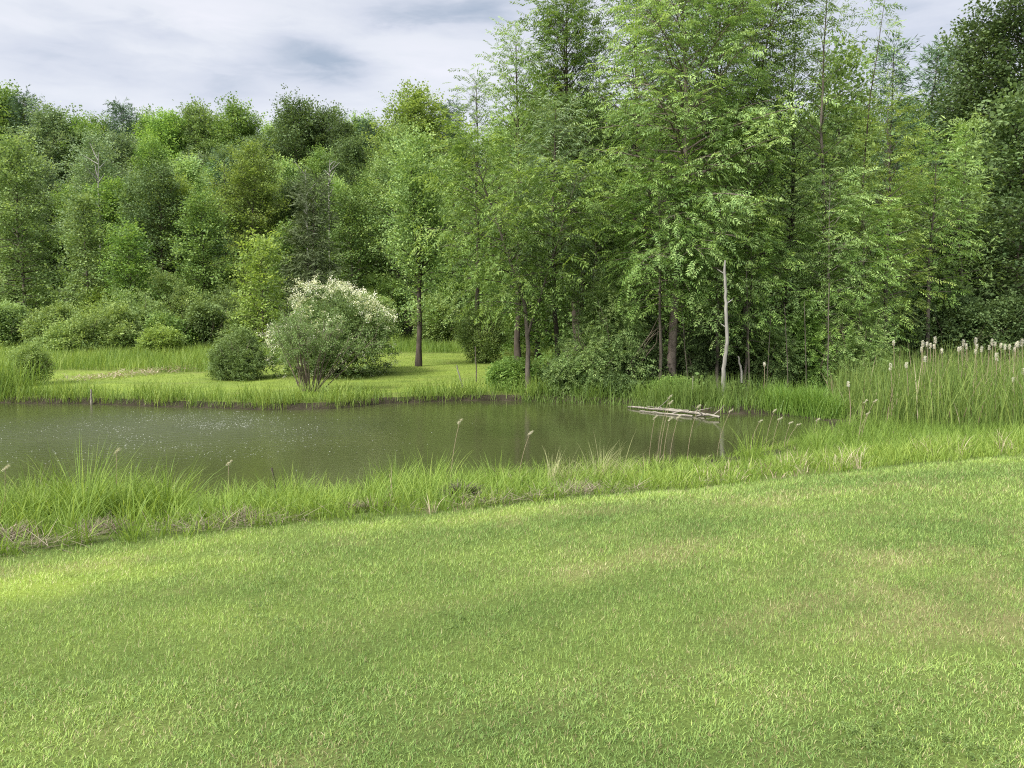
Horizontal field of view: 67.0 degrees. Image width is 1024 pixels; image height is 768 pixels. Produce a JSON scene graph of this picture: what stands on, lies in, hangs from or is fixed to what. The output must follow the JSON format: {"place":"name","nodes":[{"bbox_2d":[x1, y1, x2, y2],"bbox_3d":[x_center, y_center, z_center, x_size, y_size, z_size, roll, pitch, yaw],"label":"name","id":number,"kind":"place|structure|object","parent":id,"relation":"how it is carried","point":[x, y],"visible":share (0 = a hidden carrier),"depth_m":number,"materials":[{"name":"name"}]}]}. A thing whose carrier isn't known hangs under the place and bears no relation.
{"place":"outdoors","nodes":[
{"label":"outdoors","id":0,"kind":"place"},
{"bbox_2d":[0,332,571,371],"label":"meadow grass","id":1,"kind":"structure","parent":0,"point":[136,359],"depth_m":34.89,"materials":[{"name":"green plant"}]},
{"bbox_2d":[0,401,829,506],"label":"pond water","id":2,"kind":"structure","parent":0,"point":[491,430],"depth_m":16.04,"materials":[{"name":"green liquid"}]},
{"bbox_2d":[521,388,713,410],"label":"water plants","id":3,"kind":"object","parent":2,"relation":"on","point":[527,400],"visible":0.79,"depth_m":22.64,"materials":[{"name":"green plant"}]},
{"bbox_2d":[589,370,805,411],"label":"young reeds","id":4,"kind":"object","parent":2,"relation":"on","point":[685,394],"visible":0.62,"depth_m":21.23,"materials":[{"name":"green plant"}]},
{"bbox_2d":[740,373,859,419],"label":"sedge clump","id":5,"kind":"object","parent":2,"relation":"on","point":[821,406],"visible":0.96,"depth_m":19.63,"materials":[{"name":"green plant"}]},
{"bbox_2d":[763,337,1023,434],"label":"cattail","id":6,"kind":"object","parent":2,"relation":"on","point":[961,387],"depth_m":17.44},
{"bbox_2d":[0,372,848,416],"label":"bank grass","id":7,"kind":"structure","parent":0,"point":[156,392],"depth_m":22.58,"materials":[{"name":"green plant"}]},
{"bbox_2d":[0,242,1023,767],"bbox_3d":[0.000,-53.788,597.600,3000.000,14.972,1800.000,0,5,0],"label":"ground","id":8,"kind":"structure","parent":0,"point":[448,664],"depth_m":4.29,"materials":[{"name":"green plant"}]},
{"bbox_2d":[0,299,31,349],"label":"round shrub","id":9,"kind":"object","parent":8,"relation":"on","point":[11,317],"visible":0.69,"depth_m":41.38,"materials":[{"name":"green plant"}]},
{"bbox_2d":[0,350,49,399],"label":"reed clump","id":10,"kind":"object","parent":8,"relation":"on","point":[4,373],"visible":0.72,"depth_m":23.64,"materials":[{"name":"green plant"}]},
{"bbox_2d":[0,335,59,384],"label":"shrub","id":11,"kind":"object","parent":8,"relation":"on","point":[23,349],"visible":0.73,"depth_m":26.81,"materials":[{"name":"green plant"}]},
{"bbox_2d":[0,123,72,316],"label":"maple tree","id":12,"kind":"object","parent":8,"relation":"on","point":[19,237],"visible":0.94,"depth_m":50.66,"materials":[{"name":"green plant"}]},
{"bbox_2d":[12,300,80,344],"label":"round shrub","id":13,"kind":"object","parent":8,"relation":"on","point":[40,319],"visible":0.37,"depth_m":41.16,"materials":[{"name":"green plant"}]},
{"bbox_2d":[0,96,96,222],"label":"hillside tree","id":14,"kind":"object","parent":8,"relation":"on","point":[47,124],"visible":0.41,"depth_m":86.86,"materials":[{"name":"green plant"}]},
{"bbox_2d":[0,455,99,527],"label":"grass tussock","id":15,"kind":"object","parent":8,"relation":"on","point":[34,501],"depth_m":7.70,"materials":[{"name":"green plant"}]},
{"bbox_2d":[30,180,84,291],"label":"hillside tree","id":16,"kind":"object","parent":8,"relation":"on","point":[58,197],"visible":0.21,"depth_m":67.60,"materials":[{"name":"green plant"}]},
{"bbox_2d":[35,319,91,356],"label":"round shrub","id":17,"kind":"object","parent":8,"relation":"on","point":[50,338],"visible":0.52,"depth_m":38.70,"materials":[{"name":"green plant"}]},
{"bbox_2d":[42,185,122,313],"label":"pale slender tree","id":18,"kind":"object","parent":8,"relation":"on","point":[86,240],"visible":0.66,"depth_m":49.08,"materials":[{"name":"green plant"}]},
{"bbox_2d":[1,430,171,527],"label":"grass tussock","id":19,"kind":"object","parent":8,"relation":"on","point":[93,503],"depth_m":7.92,"materials":[{"name":"green plant"}]},
{"bbox_2d":[47,297,143,354],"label":"round shrub","id":20,"kind":"object","parent":8,"relation":"on","point":[113,325],"visible":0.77,"depth_m":39.77,"materials":[{"name":"green plant"}]},
{"bbox_2d":[53,127,139,284],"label":"bluish tree","id":21,"kind":"object","parent":8,"relation":"on","point":[90,165],"visible":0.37,"depth_m":64.09,"materials":[{"name":"green plant"}]},
{"bbox_2d":[52,173,151,290],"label":"hillside tree","id":22,"kind":"object","parent":8,"relation":"on","point":[107,204],"visible":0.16,"depth_m":62.16,"materials":[{"name":"green plant"}]},
{"bbox_2d":[67,124,148,185],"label":"hillside tree","id":23,"kind":"object","parent":8,"relation":"on","point":[127,147],"visible":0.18,"depth_m":83.18,"materials":[{"name":"green plant"}]},
{"bbox_2d":[87,212,169,308],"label":"maple tree","id":24,"kind":"object","parent":8,"relation":"on","point":[133,267],"visible":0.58,"depth_m":48.28,"materials":[{"name":"green plant"}]},
{"bbox_2d":[66,453,191,525],"bbox_3d":[-3.972,1.119,8.161,1.447,0.796,1.569,0,5,0],"label":"grass tussock","id":25,"kind":"object","parent":8,"relation":"on","point":[116,502],"depth_m":8.05,"materials":[{"name":"green plant"}]},
{"bbox_2d":[94,280,175,333],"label":"round shrub","id":26,"kind":"object","parent":8,"relation":"on","point":[141,310],"visible":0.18,"depth_m":46.27,"materials":[{"name":"green plant"}]},
{"bbox_2d":[108,141,198,307],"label":"dark maple tree","id":27,"kind":"object","parent":8,"relation":"on","point":[157,183],"visible":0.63,"depth_m":58.50,"materials":[{"name":"green plant"}]},
{"bbox_2d":[130,322,187,354],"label":"round shrub","id":28,"kind":"object","parent":8,"relation":"on","point":[158,337],"visible":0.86,"depth_m":39.42,"materials":[{"name":"green plant"}]},
{"bbox_2d":[127,106,201,169],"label":"hillside tree","id":29,"kind":"object","parent":8,"relation":"on","point":[162,126],"visible":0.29,"depth_m":92.77,"materials":[{"name":"green plant"}]},
{"bbox_2d":[92,449,236,523],"bbox_3d":[-3.726,1.114,8.355,1.706,0.834,1.770,0,5,0],"label":"grass tussock","id":30,"kind":"object","parent":8,"relation":"on","point":[165,491],"depth_m":8.24,"materials":[{"name":"green plant"}]},
{"bbox_2d":[122,169,219,291],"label":"hillside tree","id":31,"kind":"object","parent":8,"relation":"on","point":[184,190],"visible":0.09,"depth_m":60.88,"materials":[{"name":"green plant"}]},
{"bbox_2d":[161,94,227,166],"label":"hillside tree","id":32,"kind":"object","parent":8,"relation":"on","point":[196,125],"visible":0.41,"depth_m":94.52,"materials":[{"name":"green plant"}]},
{"bbox_2d":[160,175,250,312],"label":"maple tree","id":33,"kind":"object","parent":8,"relation":"on","point":[207,225],"visible":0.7,"depth_m":51.89,"materials":[{"name":"green plant"}]},
{"bbox_2d":[184,294,229,347],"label":"shrub","id":34,"kind":"object","parent":8,"relation":"on","point":[204,319],"visible":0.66,"depth_m":42.11,"materials":[{"name":"green plant"}]},
{"bbox_2d":[182,91,270,166],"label":"hillside tree","id":35,"kind":"object","parent":8,"relation":"on","point":[246,125],"visible":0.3,"depth_m":94.19,"materials":[{"name":"green plant"}]},
{"bbox_2d":[203,324,277,381],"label":"dark shrub","id":36,"kind":"object","parent":8,"relation":"on","point":[234,360],"visible":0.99,"depth_m":28.22,"materials":[{"name":"green plant"}]},
{"bbox_2d":[190,136,308,310],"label":"maple tree","id":37,"kind":"object","parent":8,"relation":"on","point":[263,191],"visible":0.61,"depth_m":58.27,"materials":[{"name":"green plant"}]},
{"bbox_2d":[225,227,294,349],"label":"lime green tree","id":38,"kind":"object","parent":8,"relation":"on","point":[257,276],"visible":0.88,"depth_m":41.33,"materials":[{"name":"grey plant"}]},
{"bbox_2d":[36,351,542,396],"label":"lawn grass","id":39,"kind":"structure","parent":8,"relation":"on","point":[369,382],"depth_m":29.51,"materials":[{"name":"green plant"}]},
{"bbox_2d":[249,83,332,196],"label":"hillside tree","id":40,"kind":"object","parent":8,"relation":"on","point":[295,129],"visible":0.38,"depth_m":91.70,"materials":[{"name":"green plant"}]},
{"bbox_2d":[257,216,329,339],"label":"maple tree","id":41,"kind":"object","parent":8,"relation":"on","point":[283,248],"visible":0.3,"depth_m":49.00,"materials":[{"name":"green plant"}]},
{"bbox_2d":[267,166,358,328],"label":"pine tree","id":42,"kind":"object","parent":8,"relation":"on","point":[315,256],"visible":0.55,"depth_m":47.92,"materials":[{"name":"green plant"}]},
{"bbox_2d":[258,302,387,391],"bbox_3d":[-5.894,-1.185,24.670,3.924,2.968,3.038,-3,5,-28],"label":"vase shrub","id":43,"kind":"object","parent":8,"relation":"on","point":[298,337],"visible":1,"depth_m":24.30,"materials":[{"name":"green plant"}]},
{"bbox_2d":[256,271,402,380],"bbox_3d":[-6.961,-2.216,30.012,5.468,4.226,5.229,0,5,0],"label":"flowering shrub","id":44,"kind":"object","parent":8,"relation":"on","point":[360,310],"visible":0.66,"depth_m":29.30,"materials":[{"name":"green plant"}]},
{"bbox_2d":[294,95,364,179],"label":"hillside tree","id":45,"kind":"object","parent":8,"relation":"on","point":[326,115],"visible":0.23,"depth_m":93.78,"materials":[{"name":"green plant"}]},
{"bbox_2d":[315,128,373,210],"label":"hillside tree","id":46,"kind":"object","parent":8,"relation":"on","point":[347,151],"visible":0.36,"depth_m":82.15,"materials":[{"name":"green plant"}]},
{"bbox_2d":[316,182,392,301],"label":"maple tree","id":47,"kind":"object","parent":8,"relation":"on","point":[348,220],"visible":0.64,"depth_m":55.04,"materials":[{"name":"green plant"}]},
{"bbox_2d":[0,472,725,553],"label":"dead thatch","id":48,"kind":"object","parent":8,"relation":"on","point":[244,520],"visible":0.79,"depth_m":7.02,"materials":[{"name":"beige plant"}]},
{"bbox_2d":[354,263,410,333],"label":"round shrub","id":49,"kind":"object","parent":8,"relation":"on","point":[385,288],"visible":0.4,"depth_m":55.10,"materials":[{"name":"green plant"}]},
{"bbox_2d":[352,113,432,334],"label":"maple tree","id":50,"kind":"object","parent":8,"relation":"on","point":[382,180],"visible":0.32,"depth_m":56.53,"materials":[{"name":"green plant"}]},
{"bbox_2d":[354,122,467,366],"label":"locust tree","id":51,"kind":"object","parent":8,"relation":"on","point":[417,214],"visible":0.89,"depth_m":33.15,"materials":[{"name":"green plant"}]},
{"bbox_2d":[362,76,465,175],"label":"hillside tree","id":52,"kind":"object","parent":8,"relation":"on","point":[413,107],"visible":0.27,"depth_m":84.73,"materials":[{"name":"green plant"}]},
{"bbox_2d":[409,291,462,343],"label":"round shrub","id":53,"kind":"object","parent":8,"relation":"on","point":[438,330],"visible":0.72,"depth_m":49.12,"materials":[{"name":"green plant"}]},
{"bbox_2d":[406,160,491,317],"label":"maple tree","id":54,"kind":"object","parent":8,"relation":"on","point":[446,268],"visible":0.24,"depth_m":54.73,"materials":[{"name":"green plant"}]},
{"bbox_2d":[425,66,525,336],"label":"walnut tree","id":55,"kind":"object","parent":8,"relation":"on","point":[477,121],"visible":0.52,"depth_m":37.60,"materials":[{"name":"green plant"}]},
{"bbox_2d":[451,303,512,363],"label":"lawn shrub","id":56,"kind":"object","parent":8,"relation":"on","point":[490,342],"visible":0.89,"depth_m":35.58,"materials":[{"name":"green plant"}]},
{"bbox_2d":[459,14,557,360],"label":"walnut tree","id":57,"kind":"object","parent":8,"relation":"on","point":[517,349],"visible":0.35,"depth_m":32.00,"materials":[{"name":"green plant"}]},
{"bbox_2d":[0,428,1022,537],"bbox_3d":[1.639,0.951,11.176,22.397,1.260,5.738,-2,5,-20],"label":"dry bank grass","id":58,"kind":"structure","parent":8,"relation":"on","point":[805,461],"depth_m":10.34,"materials":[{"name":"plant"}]},
{"bbox_2d":[0,421,1023,556],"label":"bank grass","id":59,"kind":"structure","parent":8,"relation":"on","point":[657,474],"depth_m":8.36,"materials":[{"name":"green plant"}]},
{"bbox_2d":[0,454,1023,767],"bbox_3d":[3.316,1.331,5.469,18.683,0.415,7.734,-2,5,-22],"label":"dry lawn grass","id":60,"kind":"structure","parent":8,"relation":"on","point":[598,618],"depth_m":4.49,"materials":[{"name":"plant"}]},
{"bbox_2d":[482,353,541,391],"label":"understory shrub","id":61,"kind":"object","parent":8,"relation":"on","point":[508,367],"visible":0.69,"depth_m":25.02,"materials":[{"name":"green plant"}]},
{"bbox_2d":[397,110,629,392],"bbox_3d":[-0.017,-3.873,23.617,6.562,8.933,5.327,3,6,34],"label":"locust tree","id":62,"kind":"object","parent":8,"relation":"on","point":[498,206],"visible":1,"depth_m":23.44,"materials":[{"name":"green plant"}]},
{"bbox_2d":[449,69,618,355],"bbox_3d":[1.366,-8.218,40.696,9.632,15.611,9.388,-1,5,-11],"label":"hillside tree","id":63,"kind":"object","parent":8,"relation":"on","point":[536,343],"visible":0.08,"depth_m":39.92,"materials":[{"name":"green plant"}]},
{"bbox_2d":[478,91,624,361],"bbox_3d":[1.210,-4.566,25.230,4.694,10.014,4.243,0,5,0],"label":"walnut tree","id":64,"kind":"object","parent":8,"relation":"on","point":[552,152],"visible":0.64,"depth_m":24.77,"materials":[{"name":"green plant"}]},
{"bbox_2d":[92,522,1023,767],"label":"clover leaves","id":65,"kind":"object","parent":8,"relation":"on","point":[912,741],"visible":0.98,"depth_m":2.99,"materials":[{"name":"green plant"}]},
{"bbox_2d":[489,0,640,353],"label":"tall ash tree","id":66,"kind":"object","parent":8,"relation":"on","point":[550,76],"visible":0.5,"depth_m":28.93,"materials":[{"name":"green plant"}]},
{"bbox_2d":[515,109,631,353],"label":"twin trunk tree","id":67,"kind":"object","parent":8,"relation":"on","point":[585,154],"visible":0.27,"depth_m":28.07,"materials":[{"name":"green plant"}]},
{"bbox_2d":[538,321,620,397],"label":"understory shrub","id":68,"kind":"object","parent":8,"relation":"on","point":[575,358],"visible":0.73,"depth_m":23.68,"materials":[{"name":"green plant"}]},
{"bbox_2d":[537,148,658,360],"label":"ash tree","id":69,"kind":"object","parent":8,"relation":"on","point":[602,266],"visible":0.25,"depth_m":26.29,"materials":[{"name":"green plant"}]},
{"bbox_2d":[562,261,677,393],"bbox_3d":[3.305,-1.461,24.164,3.433,4.858,3.618,0,5,0],"label":"understory shrub","id":70,"kind":"object","parent":8,"relation":"on","point":[617,345],"visible":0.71,"depth_m":23.96,"materials":[{"name":"green plant"}]},
{"bbox_2d":[571,0,710,302],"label":"tall ash tree","id":71,"kind":"object","parent":8,"relation":"on","point":[617,100],"visible":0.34,"depth_m":28.34,"materials":[{"name":"green plant"}]},
{"bbox_2d":[566,139,751,380],"bbox_3d":[4.444,-3.316,23.571,5.572,7.809,5.216,0,5,0],"label":"walnut tree","id":72,"kind":"object","parent":8,"relation":"on","point":[642,204],"visible":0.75,"depth_m":23.17,"materials":[{"name":"green plant"}]},
{"bbox_2d":[614,72,777,344],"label":"hillside tree","id":73,"kind":"object","parent":8,"relation":"on","point":[665,318],"visible":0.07,"depth_m":43.43,"materials":[{"name":"plant"}]},
{"bbox_2d":[665,317,737,387],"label":"understory shrub","id":74,"kind":"object","parent":8,"relation":"on","point":[705,365],"visible":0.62,"depth_m":24.78,"materials":[{"name":"green plant"}]},
{"bbox_2d":[564,0,840,378],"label":"walnut tree","id":75,"kind":"object","parent":8,"relation":"on","point":[686,113],"visible":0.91,"depth_m":22.98,"materials":[{"name":"green plant"}]},
{"bbox_2d":[646,176,785,388],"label":"slim tree","id":76,"kind":"object","parent":8,"relation":"on","point":[717,317],"visible":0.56,"depth_m":23.81,"materials":[{"name":"green plant"}]},
{"bbox_2d":[620,0,833,374],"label":"tall ash tree","id":77,"kind":"object","parent":8,"relation":"on","point":[761,62],"visible":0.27,"depth_m":26.29,"materials":[{"name":"green plant"}]},
{"bbox_2d":[685,43,819,387],"bbox_3d":[7.958,-5.499,26.103,4.864,11.768,4.695,-3,5,-30],"label":"ash tree","id":78,"kind":"object","parent":8,"relation":"on","point":[746,183],"visible":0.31,"depth_m":25.54,"materials":[{"name":"green plant"}]},
{"bbox_2d":[692,203,814,390],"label":"slim tree","id":79,"kind":"object","parent":8,"relation":"on","point":[760,318],"visible":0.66,"depth_m":24.07,"materials":[{"name":"green plant"}]},
{"bbox_2d":[728,312,810,390],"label":"understory shrub","id":80,"kind":"object","parent":8,"relation":"on","point":[758,362],"visible":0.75,"depth_m":25.00,"materials":[{"name":"green plant"}]},
{"bbox_2d":[732,0,872,327],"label":"ash tree","id":81,"kind":"object","parent":8,"relation":"on","point":[793,183],"visible":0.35,"depth_m":28.95,"materials":[{"name":"green plant"}]},
{"bbox_2d":[773,289,846,390],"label":"understory shrub","id":82,"kind":"object","parent":8,"relation":"on","point":[813,357],"visible":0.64,"depth_m":25.22,"materials":[{"name":"green plant"}]},
{"bbox_2d":[752,122,909,329],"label":"hillside tree","id":83,"kind":"object","parent":8,"relation":"on","point":[870,204],"visible":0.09,"depth_m":41.49,"materials":[{"name":"green plant"}]},
{"bbox_2d":[767,0,898,366],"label":"slender ash tree","id":84,"kind":"object","parent":8,"relation":"on","point":[821,147],"visible":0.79,"depth_m":25.83,"materials":[{"name":"green plant"}]},
{"bbox_2d":[754,154,913,387],"bbox_3d":[10.385,-3.442,25.316,4.028,7.856,4.454,-1,5,-14],"label":"slim tree","id":85,"kind":"object","parent":8,"relation":"on","point":[815,262],"visible":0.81,"depth_m":24.99,"materials":[{"name":"green plant"}]},
{"bbox_2d":[771,22,901,306],"bbox_3d":[14.079,-8.096,33.827,5.244,15.208,4.986,0,5,0],"label":"ash tree","id":86,"kind":"object","parent":8,"relation":"on","point":[852,66],"visible":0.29,"depth_m":33.06,"materials":[{"name":"green plant"}]},
{"bbox_2d":[800,290,902,391],"bbox_3d":[11.091,-1.177,25.355,3.164,3.862,2.959,4,7,43],"label":"understory shrub","id":87,"kind":"object","parent":8,"relation":"on","point":[856,350],"visible":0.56,"depth_m":24.76,"materials":[{"name":"green plant"}]},
{"bbox_2d":[798,186,934,384],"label":"ash tree","id":88,"kind":"object","parent":8,"relation":"on","point":[885,241],"visible":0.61,"depth_m":24.91,"materials":[{"name":"green plant"}]},
{"bbox_2d":[814,0,928,372],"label":"slender ash tree","id":89,"kind":"object","parent":8,"relation":"on","point":[873,73],"visible":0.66,"depth_m":26.50,"materials":[{"name":"green plant"}]},
{"bbox_2d":[826,69,955,352],"bbox_3d":[13.483,-5.332,27.096,4.262,11.328,4.036,-1,5,-16],"label":"ash tree","id":90,"kind":"object","parent":8,"relation":"on","point":[888,165],"visible":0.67,"depth_m":26.88,"materials":[{"name":"green plant"}]},
{"bbox_2d":[860,32,924,299],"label":"feathery conifer","id":91,"kind":"object","parent":8,"relation":"on","point":[885,56],"visible":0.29,"depth_m":50.10,"materials":[{"name":"green plant"}]},
{"bbox_2d":[864,285,953,370],"bbox_3d":[15.422,-1.900,30.786,4.019,4.046,3.697,0,5,0],"label":"understory shrub","id":92,"kind":"object","parent":8,"relation":"on","point":[920,332],"visible":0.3,"depth_m":30.13,"materials":[{"name":"green plant"}]},
{"bbox_2d":[866,164,968,304],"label":"hillside tree","id":93,"kind":"object","parent":8,"relation":"on","point":[908,203],"visible":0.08,"depth_m":42.60,"materials":[{"name":"plant"}]},
{"bbox_2d":[892,34,963,291],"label":"feathery conifer","id":94,"kind":"object","parent":8,"relation":"on","point":[938,56],"visible":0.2,"depth_m":52.49,"materials":[{"name":"green plant"}]},
{"bbox_2d":[866,122,993,362],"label":"ash tree","id":95,"kind":"object","parent":8,"relation":"on","point":[933,216],"visible":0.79,"depth_m":29.47,"materials":[{"name":"green plant"}]},
{"bbox_2d":[876,188,1015,346],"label":"dark maple tree","id":96,"kind":"object","parent":8,"relation":"on","point":[975,292],"visible":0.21,"depth_m":32.98,"materials":[{"name":"green plant"}]},
{"bbox_2d":[919,106,1007,294],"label":"poplar tree","id":97,"kind":"object","parent":8,"relation":"on","point":[967,148],"visible":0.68,"depth_m":31.29,"materials":[{"name":"green plant"}]},
{"bbox_2d":[916,260,1015,370],"bbox_3d":[17.765,-2.349,30.938,3.632,5.255,3.998,-4,6,-38],"label":"understory shrub","id":98,"kind":"object","parent":8,"relation":"on","point":[966,317],"visible":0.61,"depth_m":30.17,"materials":[{"name":"green plant"}]},
{"bbox_2d":[911,0,1022,286],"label":"dark maple tree","id":99,"kind":"object","parent":8,"relation":"on","point":[958,56],"visible":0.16,"depth_m":44.08,"materials":[{"name":"green plant"}]},
{"bbox_2d":[920,0,1023,285],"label":"dark maple tree","id":100,"kind":"object","parent":8,"relation":"on","point":[1014,24],"visible":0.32,"depth_m":42.01,"materials":[{"name":"green plant"}]},
{"bbox_2d":[952,72,1023,296],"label":"dark maple tree","id":101,"kind":"object","parent":8,"relation":"on","point":[1004,131],"visible":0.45,"depth_m":35.14,"materials":[{"name":"green plant"}]},
{"bbox_2d":[961,183,1023,352],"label":"dark maple tree","id":102,"kind":"object","parent":8,"relation":"on","point":[1012,252],"visible":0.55,"depth_m":31.39,"materials":[{"name":"green plant"}]},
{"bbox_2d":[961,287,1023,368],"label":"understory shrub","id":103,"kind":"object","parent":8,"relation":"on","point":[1015,330],"visible":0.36,"depth_m":30.20,"materials":[{"name":"green plant"}]},
{"bbox_2d":[0,0,1023,167],"label":"sky","id":104,"kind":"structure","parent":0,"point":[86,53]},
{"bbox_2d":[789,410,1023,467],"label":"rough bank grass","id":105,"kind":"structure","parent":0,"point":[872,434],"depth_m":13.98,"materials":[{"name":"green plant"}]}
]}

